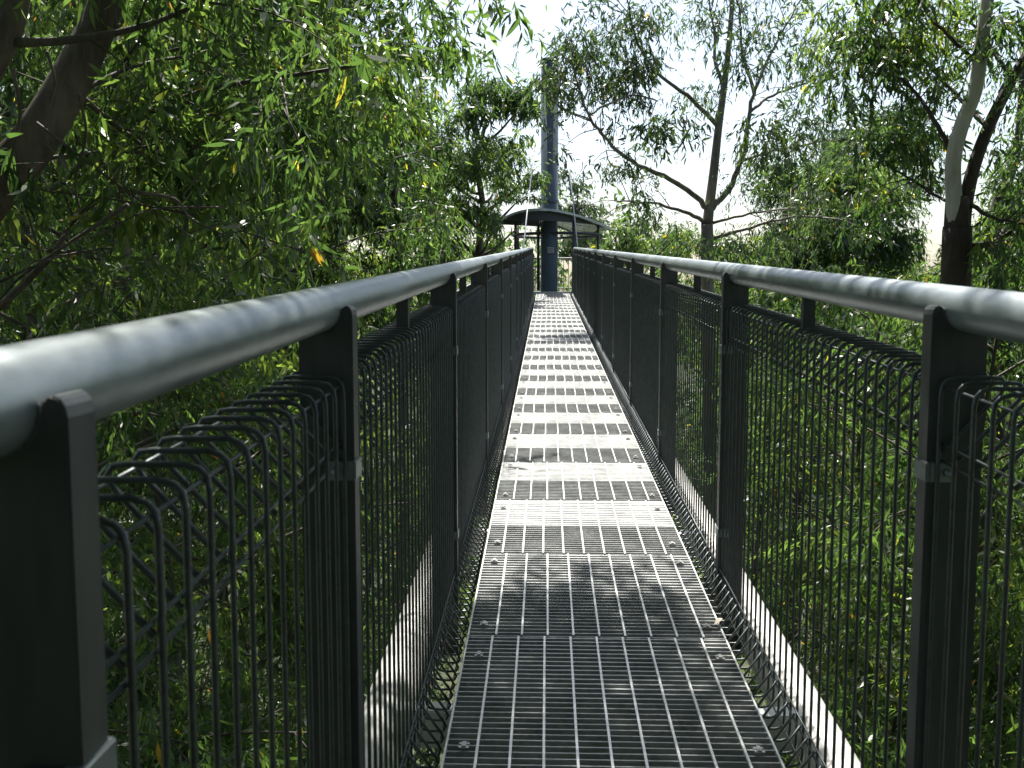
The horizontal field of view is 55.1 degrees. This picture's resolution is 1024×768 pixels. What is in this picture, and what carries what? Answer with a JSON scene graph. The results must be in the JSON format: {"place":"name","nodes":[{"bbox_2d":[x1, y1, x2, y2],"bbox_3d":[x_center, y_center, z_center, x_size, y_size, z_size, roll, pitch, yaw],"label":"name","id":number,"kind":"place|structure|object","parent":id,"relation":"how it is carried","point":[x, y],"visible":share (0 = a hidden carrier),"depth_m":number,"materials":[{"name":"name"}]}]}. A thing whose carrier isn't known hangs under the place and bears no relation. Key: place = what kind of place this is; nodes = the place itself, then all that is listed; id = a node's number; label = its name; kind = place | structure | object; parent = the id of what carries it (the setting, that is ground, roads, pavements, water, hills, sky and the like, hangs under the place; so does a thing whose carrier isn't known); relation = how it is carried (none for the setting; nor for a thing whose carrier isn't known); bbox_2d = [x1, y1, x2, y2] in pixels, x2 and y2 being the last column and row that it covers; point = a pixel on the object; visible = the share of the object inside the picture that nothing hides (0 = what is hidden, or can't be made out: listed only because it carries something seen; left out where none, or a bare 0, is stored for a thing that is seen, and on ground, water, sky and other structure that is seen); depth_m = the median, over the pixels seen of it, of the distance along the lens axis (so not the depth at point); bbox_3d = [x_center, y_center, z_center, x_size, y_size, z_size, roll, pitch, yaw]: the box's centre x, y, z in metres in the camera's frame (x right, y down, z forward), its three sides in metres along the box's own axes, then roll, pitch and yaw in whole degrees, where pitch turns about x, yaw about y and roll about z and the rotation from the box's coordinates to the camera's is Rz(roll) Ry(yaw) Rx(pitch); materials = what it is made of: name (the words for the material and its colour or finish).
{"place":"outdoors","nodes":[
{"label":"outdoors","id":0,"kind":"place"},
{"bbox_2d":[4,259,1019,767],"bbox_3d":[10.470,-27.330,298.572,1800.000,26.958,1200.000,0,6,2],"label":"ground","id":1,"kind":"structure","parent":0,"point":[746,663],"depth_m":38.85,"materials":[{"name":"green plant"}]},
{"bbox_2d":[0,17,81,343],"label":"gum tree","id":2,"kind":"object","parent":1,"relation":"on","point":[34,222],"depth_m":32.24,"materials":[{"name":"green plant"}]},
{"bbox_2d":[5,26,91,316],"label":"gum tree","id":3,"kind":"object","parent":1,"relation":"on","point":[59,228],"visible":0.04,"depth_m":19.41,"materials":[{"name":"green plant"}]},
{"bbox_2d":[0,6,114,344],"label":"gum tree","id":4,"kind":"object","parent":1,"relation":"on","point":[54,235],"depth_m":27.27,"materials":[{"name":"green plant"}]},
{"bbox_2d":[0,2,138,343],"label":"gum tree","id":5,"kind":"object","parent":1,"relation":"on","point":[5,311],"visible":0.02,"depth_m":21.86,"materials":[{"name":"green plant"}]},
{"bbox_2d":[9,104,223,512],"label":"gum tree","id":6,"kind":"object","parent":1,"relation":"on","point":[161,280],"depth_m":36.51,"materials":[{"name":"green plant"}]},
{"bbox_2d":[0,1,262,762],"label":"gum tree","id":7,"kind":"object","parent":1,"relation":"on","point":[2,81],"depth_m":26.98,"materials":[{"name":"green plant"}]},
{"bbox_2d":[0,0,342,704],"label":"gum tree","id":8,"kind":"object","parent":1,"relation":"on","point":[138,436],"visible":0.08,"depth_m":14.83,"materials":[{"name":"green plant"}]},
{"bbox_2d":[0,0,342,736],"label":"gum tree","id":9,"kind":"object","parent":1,"relation":"on","point":[108,110],"visible":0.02,"depth_m":20.08,"materials":[{"name":"green plant"}]},
{"bbox_2d":[119,654,306,767],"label":"gum tree","id":10,"kind":"object","parent":1,"relation":"on","point":[227,742],"visible":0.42,"depth_m":9.51,"materials":[{"name":"green plant"}]},
{"bbox_2d":[0,0,427,767],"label":"gum tree","id":11,"kind":"object","parent":1,"relation":"on","point":[146,730],"visible":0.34,"depth_m":7.21,"materials":[{"name":"green plant"}]},
{"bbox_2d":[30,2,405,705],"bbox_3d":[-6.372,1.172,22.257,8.620,21.598,9.252,0,6,2],"label":"gum tree","id":12,"kind":"object","parent":1,"relation":"on","point":[278,270],"visible":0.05,"depth_m":20.72,"materials":[{"name":"green plant"}]},
{"bbox_2d":[152,722,283,767],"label":"gum tree","id":13,"kind":"object","parent":1,"relation":"on","point":[265,762],"visible":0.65,"depth_m":7.96,"materials":[{"name":"green plant"}]},
{"bbox_2d":[0,0,494,767],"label":"gum tree","id":14,"kind":"object","parent":1,"relation":"on","point":[206,406],"visible":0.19,"depth_m":12.15,"materials":[{"name":"green plant"}]},
{"bbox_2d":[167,77,328,666],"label":"gum tree","id":15,"kind":"object","parent":1,"relation":"on","point":[260,656],"depth_m":36.16,"materials":[{"name":"green plant"}]},
{"bbox_2d":[105,543,391,766],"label":"gum tree","id":16,"kind":"object","parent":1,"relation":"on","point":[276,605],"visible":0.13,"depth_m":14.52,"materials":[{"name":"green plant"}]},
{"bbox_2d":[170,14,373,689],"bbox_3d":[-7.842,-0.250,28.805,7.613,23.326,9.820,-1,6,-12],"label":"gum tree","id":17,"kind":"object","parent":1,"relation":"on","point":[246,394],"depth_m":28.52,"materials":[{"name":"green plant"}]},
{"bbox_2d":[47,0,498,762],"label":"gum tree","id":18,"kind":"object","parent":1,"relation":"on","point":[399,232],"visible":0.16,"depth_m":16.41,"materials":[{"name":"green plant"}]},
{"bbox_2d":[0,0,549,433],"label":"gum tree","id":19,"kind":"object","parent":1,"relation":"on","point":[31,140],"visible":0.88,"depth_m":6.60,"materials":[{"name":"green plant"}]},
{"bbox_2d":[184,235,515,767],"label":"gum tree","id":20,"kind":"object","parent":1,"relation":"on","point":[375,324],"visible":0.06,"depth_m":20.50,"materials":[{"name":"green plant"}]},
{"bbox_2d":[239,235,467,701],"bbox_3d":[-3.723,4.055,26.155,7.764,15.960,7.289,0,6,2],"label":"gum tree","id":21,"kind":"object","parent":1,"relation":"on","point":[411,306],"visible":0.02,"depth_m":25.03,"materials":[{"name":"green plant"}]},
{"bbox_2d":[268,22,480,764],"bbox_3d":[-3.052,2.613,21.004,4.698,20.429,4.490,0,6,2],"label":"gum tree","id":22,"kind":"object","parent":1,"relation":"on","point":[355,212],"visible":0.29,"depth_m":20.01,"materials":[{"name":"green plant"}]},
{"bbox_2d":[365,63,552,591],"bbox_3d":[-1.558,1.875,26.672,5.312,20.613,5.078,0,6,2],"label":"gum tree","id":23,"kind":"object","parent":1,"relation":"on","point":[476,174],"visible":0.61,"depth_m":25.23,"materials":[{"name":"green plant"}]},
{"bbox_2d":[5,64,1023,561],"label":"distant forest","id":24,"kind":"object","parent":1,"relation":"on","point":[623,218],"visible":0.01,"depth_m":49.47,"materials":[{"name":"green plant"}]},
{"bbox_2d":[540,57,558,290],"bbox_3d":[1.184,0.614,31.674,0.620,21.605,0.620,0,6,2],"label":"tower mast","id":25,"kind":"object","parent":1,"relation":"on","point":[549,263],"visible":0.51,"depth_m":30.83,"materials":[{"name":"grey metal"}]},
{"bbox_2d":[523,78,541,248],"bbox_3d":[0.475,-5.215,24.626,0.086,7.550,12.879,0,6,4],"label":"stay rod","id":26,"kind":"object","parent":25,"relation":"attached to","point":[529,185],"visible":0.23,"depth_m":23.96,"materials":[{"name":"white metal"}]},
{"bbox_2d":[558,67,577,246],"bbox_3d":[1.667,-5.862,27.986,0.088,7.546,6.023,0,6,-4],"label":"stay rod","id":27,"kind":"object","parent":25,"relation":"attached to","point":[570,181],"visible":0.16,"depth_m":27.84,"materials":[{"name":"grey metal"}]},
{"bbox_2d":[533,254,610,294],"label":"lookout platform","id":28,"kind":"structure","parent":25,"relation":"attached to","point":[535,287],"depth_m":34.15,"materials":[{"name":"grey metal"}]},
{"bbox_2d":[475,208,610,290],"bbox_3d":[1.087,-4.326,32.201,3.886,2.524,3.519,-2,6,-23],"label":"lookout shelter","id":29,"kind":"object","parent":28,"relation":"on","point":[563,219],"visible":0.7,"depth_m":31.11,"materials":[{"name":"paint"}]},
{"bbox_2d":[109,437,1010,767],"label":"undergrowth","id":30,"kind":"object","parent":1,"relation":"on","point":[461,623],"depth_m":32.91,"materials":[{"name":"green plant"}]},
{"bbox_2d":[535,165,615,263],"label":"gum tree","id":31,"kind":"object","parent":1,"relation":"on","point":[566,247],"visible":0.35,"depth_m":38.36,"materials":[{"name":"green plant"}]},
{"bbox_2d":[364,303,860,767],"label":"walkway substructure","id":32,"kind":"object","parent":1,"relation":"on","point":[426,736],"visible":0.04,"depth_m":3.74,"materials":[{"name":"grey metal"}]},
{"bbox_2d":[0,247,534,767],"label":"walkway railing","id":33,"kind":"object","parent":32,"relation":"attached to","point":[60,395],"visible":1,"depth_m":1.61,"materials":[{"name":"metal"}]},
{"bbox_2d":[536,294,569,295],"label":"grating panel","id":34,"kind":"object","parent":32,"relation":"on","point":[552,294],"visible":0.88,"depth_m":28.53,"materials":[{"name":"grey metal"}]},
{"bbox_2d":[537,292,568,293],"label":"grating panel","id":35,"kind":"object","parent":32,"relation":"on","point":[552,292],"visible":0.82,"depth_m":29.46,"materials":[{"name":"grey metal"}]},
{"bbox_2d":[536,295,569,296],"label":"grating panel","id":36,"kind":"object","parent":32,"relation":"on","point":[553,296],"visible":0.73,"depth_m":27.55,"materials":[{"name":"grey metal"}]},
{"bbox_2d":[535,299,571,301],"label":"grating panel","id":37,"kind":"object","parent":32,"relation":"on","point":[552,300],"visible":0.82,"depth_m":25.60,"materials":[{"name":"grey metal"}]},
{"bbox_2d":[536,297,570,298],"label":"grating panel","id":38,"kind":"object","parent":32,"relation":"on","point":[553,297],"visible":0.66,"depth_m":26.72,"materials":[{"name":"grey metal"}]},
{"bbox_2d":[534,304,573,305],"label":"grating panel","id":39,"kind":"object","parent":32,"relation":"on","point":[553,304],"visible":0.67,"depth_m":23.66,"materials":[{"name":"grey metal"}]},
{"bbox_2d":[535,301,573,303],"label":"grating panel","id":40,"kind":"object","parent":32,"relation":"on","point":[553,302],"visible":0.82,"depth_m":24.58,"materials":[{"name":"grey metal"}]},
{"bbox_2d":[533,309,576,311],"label":"grating panel","id":41,"kind":"object","parent":32,"relation":"on","point":[554,310],"visible":0.79,"depth_m":21.73,"materials":[{"name":"grey metal"}]},
{"bbox_2d":[534,306,575,308],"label":"grating panel","id":42,"kind":"object","parent":32,"relation":"on","point":[554,307],"visible":0.78,"depth_m":22.75,"materials":[{"name":"grey metal"}]},
{"bbox_2d":[532,312,578,314],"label":"grating panel","id":43,"kind":"object","parent":32,"relation":"on","point":[555,313],"visible":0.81,"depth_m":20.79,"materials":[{"name":"grey metal"}]},
{"bbox_2d":[532,315,579,318],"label":"grating panel","id":44,"kind":"object","parent":32,"relation":"on","point":[555,316],"visible":0.84,"depth_m":19.66,"materials":[{"name":"grey metal"}]},
{"bbox_2d":[531,319,581,322],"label":"grating panel","id":45,"kind":"object","parent":32,"relation":"on","point":[556,321],"visible":0.84,"depth_m":18.65,"materials":[{"name":"grey metal"}]},
{"bbox_2d":[530,323,583,326],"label":"grating panel","id":46,"kind":"object","parent":32,"relation":"on","point":[556,325],"visible":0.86,"depth_m":17.74,"materials":[{"name":"grey metal"}]},
{"bbox_2d":[529,327,585,331],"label":"grating panel","id":47,"kind":"object","parent":32,"relation":"on","point":[556,329],"visible":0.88,"depth_m":16.88,"materials":[{"name":"grey metal"}]},
{"bbox_2d":[528,332,588,337],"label":"grating panel","id":48,"kind":"object","parent":32,"relation":"on","point":[558,334],"visible":0.89,"depth_m":15.79,"materials":[{"name":"grey metal"}]},
{"bbox_2d":[526,337,591,343],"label":"grating panel","id":49,"kind":"object","parent":32,"relation":"on","point":[540,340],"visible":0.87,"depth_m":14.82,"materials":[{"name":"grey metal"}]},
{"bbox_2d":[525,344,594,351],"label":"grating panel","id":50,"kind":"object","parent":32,"relation":"on","point":[560,347],"visible":0.94,"depth_m":13.86,"materials":[{"name":"metal"}]},
{"bbox_2d":[523,351,598,359],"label":"grating panel","id":51,"kind":"object","parent":32,"relation":"on","point":[534,355],"visible":0.88,"depth_m":12.87,"materials":[{"name":"metal"}]},
{"bbox_2d":[521,359,603,369],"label":"grating panel","id":52,"kind":"object","parent":32,"relation":"on","point":[561,364],"visible":0.91,"depth_m":11.89,"materials":[{"name":"metal"}]},
{"bbox_2d":[519,369,608,381],"bbox_3d":[0.572,-0.085,10.971,0.963,0.085,0.977,0,6,2],"label":"grating panel","id":53,"kind":"object","parent":32,"relation":"on","point":[571,375],"visible":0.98,"depth_m":10.95,"materials":[{"name":"metal"}]},
{"bbox_2d":[516,381,615,395],"bbox_3d":[0.537,0.052,9.996,0.963,0.087,0.977,0,6,2],"label":"grating panel","id":54,"kind":"object","parent":32,"relation":"on","point":[553,388],"visible":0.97,"depth_m":9.97,"materials":[{"name":"metal"}]},
{"bbox_2d":[513,395,622,412],"bbox_3d":[0.503,0.193,9.020,0.963,0.085,0.977,0,6,2],"label":"grating panel","id":55,"kind":"object","parent":32,"relation":"on","point":[562,404],"visible":0.91,"depth_m":8.98,"materials":[{"name":"metal"}]},
{"bbox_2d":[508,412,632,434],"bbox_3d":[0.469,0.330,8.044,0.963,0.087,0.977,0,6,2],"label":"grating panel","id":56,"kind":"object","parent":32,"relation":"on","point":[567,423],"visible":0.95,"depth_m":8.00,"materials":[{"name":"metal"}]},
{"bbox_2d":[503,434,645,462],"bbox_3d":[0.434,0.470,7.069,0.963,0.085,0.977,0,6,2],"label":"grating panel","id":57,"kind":"object","parent":32,"relation":"on","point":[544,448],"visible":0.98,"depth_m":7.02,"materials":[{"name":"metal"}]},
{"bbox_2d":[495,462,662,501],"bbox_3d":[0.400,0.608,6.093,0.963,0.087,0.977,0,6,2],"label":"grating panel","id":58,"kind":"object","parent":32,"relation":"on","point":[576,481],"visible":0.96,"depth_m":6.04,"materials":[{"name":"metal"}]},
{"bbox_2d":[484,499,687,555],"bbox_3d":[0.365,0.748,5.118,0.963,0.085,0.977,0,6,2],"label":"grating panel","id":59,"kind":"object","parent":32,"relation":"on","point":[618,528],"visible":0.97,"depth_m":5.05,"materials":[{"name":"metal"}]},
{"bbox_2d":[467,553,725,639],"bbox_3d":[0.331,0.886,4.142,0.963,0.087,0.977,0,6,2],"label":"grating panel","id":60,"kind":"object","parent":32,"relation":"on","point":[608,596],"visible":0.99,"depth_m":4.06,"materials":[{"name":"metal"}]},
{"bbox_2d":[714,618,722,624],"bbox_3d":[0.792,0.906,3.755,0.023,0.011,0.081,2,6,22],"label":"fallen leaf","id":61,"kind":"object","parent":60,"relation":"on","point":[718,620],"visible":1,"depth_m":3.75,"materials":[{"name":"yellow plant"}]},
{"bbox_2d":[441,635,784,767],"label":"grating panel","id":62,"kind":"object","parent":32,"relation":"on","point":[544,702],"visible":1,"depth_m":3.11,"materials":[{"name":"metal"}]},
{"bbox_2d":[570,247,1023,767],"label":"walkway railing","id":63,"kind":"object","parent":32,"relation":"on","point":[633,321],"visible":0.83,"depth_m":2.79,"materials":[{"name":"metal"}]},
{"bbox_2d":[586,213,699,272],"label":"gum tree","id":64,"kind":"object","parent":1,"relation":"on","point":[625,238],"visible":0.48,"depth_m":33.32,"materials":[{"name":"green plant"}]},
{"bbox_2d":[509,0,916,609],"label":"gum tree","id":65,"kind":"object","parent":1,"relation":"on","point":[576,59],"visible":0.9,"depth_m":18.08,"materials":[{"name":"green plant"}]},
{"bbox_2d":[645,221,841,600],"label":"gum tree","id":66,"kind":"object","parent":1,"relation":"on","point":[716,242],"visible":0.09,"depth_m":32.03,"materials":[{"name":"green plant"}]},
{"bbox_2d":[640,228,910,715],"bbox_3d":[5.858,4.246,25.476,8.581,16.346,8.347,2,6,23],"label":"gum tree","id":67,"kind":"object","parent":1,"relation":"on","point":[785,301],"visible":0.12,"depth_m":23.88,"materials":[{"name":"green plant"}]},
{"bbox_2d":[677,207,921,700],"bbox_3d":[9.073,3.516,27.893,8.005,16.961,8.566,-3,6,-32],"label":"gum tree","id":68,"kind":"object","parent":1,"relation":"on","point":[878,431],"visible":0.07,"depth_m":27.57,"materials":[{"name":"green plant"}]},
{"bbox_2d":[694,231,910,671],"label":"gum tree","id":69,"kind":"object","parent":1,"relation":"on","point":[806,508],"visible":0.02,"depth_m":34.83,"materials":[{"name":"green plant"}]},
{"bbox_2d":[714,141,941,763],"bbox_3d":[8.251,2.986,25.885,6.395,18.669,5.638,0,6,2],"label":"gum tree","id":70,"kind":"object","parent":1,"relation":"on","point":[901,255],"visible":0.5,"depth_m":24.87,"materials":[{"name":"green plant"}]},
{"bbox_2d":[652,258,1023,767],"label":"gum tree","id":71,"kind":"object","parent":1,"relation":"on","point":[835,311],"visible":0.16,"depth_m":17.91,"materials":[{"name":"green plant"}]},
{"bbox_2d":[805,96,945,721],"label":"gum tree","id":72,"kind":"object","parent":1,"relation":"on","point":[863,130],"visible":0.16,"depth_m":30.98,"materials":[{"name":"green plant"}]},
{"bbox_2d":[757,269,1023,767],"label":"gum tree","id":73,"kind":"object","parent":1,"relation":"on","point":[1014,613],"visible":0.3,"depth_m":13.00,"materials":[{"name":"green plant"}]},
{"bbox_2d":[779,0,1023,290],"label":"gum tree","id":74,"kind":"object","parent":1,"relation":"on","point":[886,51],"visible":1,"depth_m":12.89,"materials":[{"name":"green plant"}]},
{"bbox_2d":[780,577,1023,767],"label":"gum tree","id":75,"kind":"object","parent":1,"relation":"on","point":[989,674],"visible":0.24,"depth_m":12.63,"materials":[{"name":"green plant"}]},
{"bbox_2d":[807,209,1023,614],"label":"gum tree","id":76,"kind":"object","parent":1,"relation":"on","point":[939,256],"visible":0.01,"depth_m":29.55,"materials":[{"name":"green plant"}]},
{"bbox_2d":[812,235,1023,767],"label":"gum tree","id":77,"kind":"object","parent":1,"relation":"on","point":[1003,359],"visible":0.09,"depth_m":16.67,"materials":[{"name":"green plant"}]},
{"bbox_2d":[814,195,1023,767],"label":"gum tree","id":78,"kind":"object","parent":1,"relation":"on","point":[1021,436],"visible":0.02,"depth_m":21.40,"materials":[{"name":"green plant"}]},
{"bbox_2d":[848,679,1023,767],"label":"gum tree","id":79,"kind":"object","parent":1,"relation":"on","point":[903,750],"visible":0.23,"depth_m":8.62,"materials":[{"name":"green plant"}]},
{"bbox_2d":[876,291,1023,711],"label":"gum tree","id":80,"kind":"object","parent":1,"relation":"on","point":[1015,554],"visible":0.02,"depth_m":24.71,"materials":[{"name":"green plant"}]},
{"bbox_2d":[889,213,1021,553],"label":"gum tree","id":81,"kind":"object","parent":1,"relation":"on","point":[1010,363],"depth_m":36.01,"materials":[{"name":"green plant"}]},
{"bbox_2d":[895,181,1023,752],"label":"gum tree","id":82,"kind":"object","parent":1,"relation":"on","point":[999,428],"visible":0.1,"depth_m":22.24,"materials":[{"name":"green plant"}]},
{"bbox_2d":[930,51,1023,764],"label":"gum tree","id":83,"kind":"object","parent":1,"relation":"on","point":[992,281],"visible":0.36,"depth_m":16.93,"materials":[{"name":"green plant"}]},
{"bbox_2d":[969,721,1023,767],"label":"gum tree","id":84,"kind":"object","parent":1,"relation":"on","point":[990,736],"visible":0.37,"depth_m":10.07,"materials":[{"name":"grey plant"}]},
{"bbox_2d":[978,491,1023,758],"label":"gum tree","id":85,"kind":"object","parent":1,"relation":"on","point":[1015,564],"visible":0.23,"depth_m":12.26,"materials":[{"name":"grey plant"}]},
{"bbox_2d":[992,689,1019,750],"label":"gum tree","id":86,"kind":"object","parent":1,"relation":"on","point":[1017,695],"visible":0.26,"depth_m":12.19,"materials":[{"name":"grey plant"}]},
{"bbox_2d":[3,0,1023,300],"label":"sky","id":87,"kind":"structure","parent":0,"point":[693,174],"materials":[{"name":"white"}]}
]}

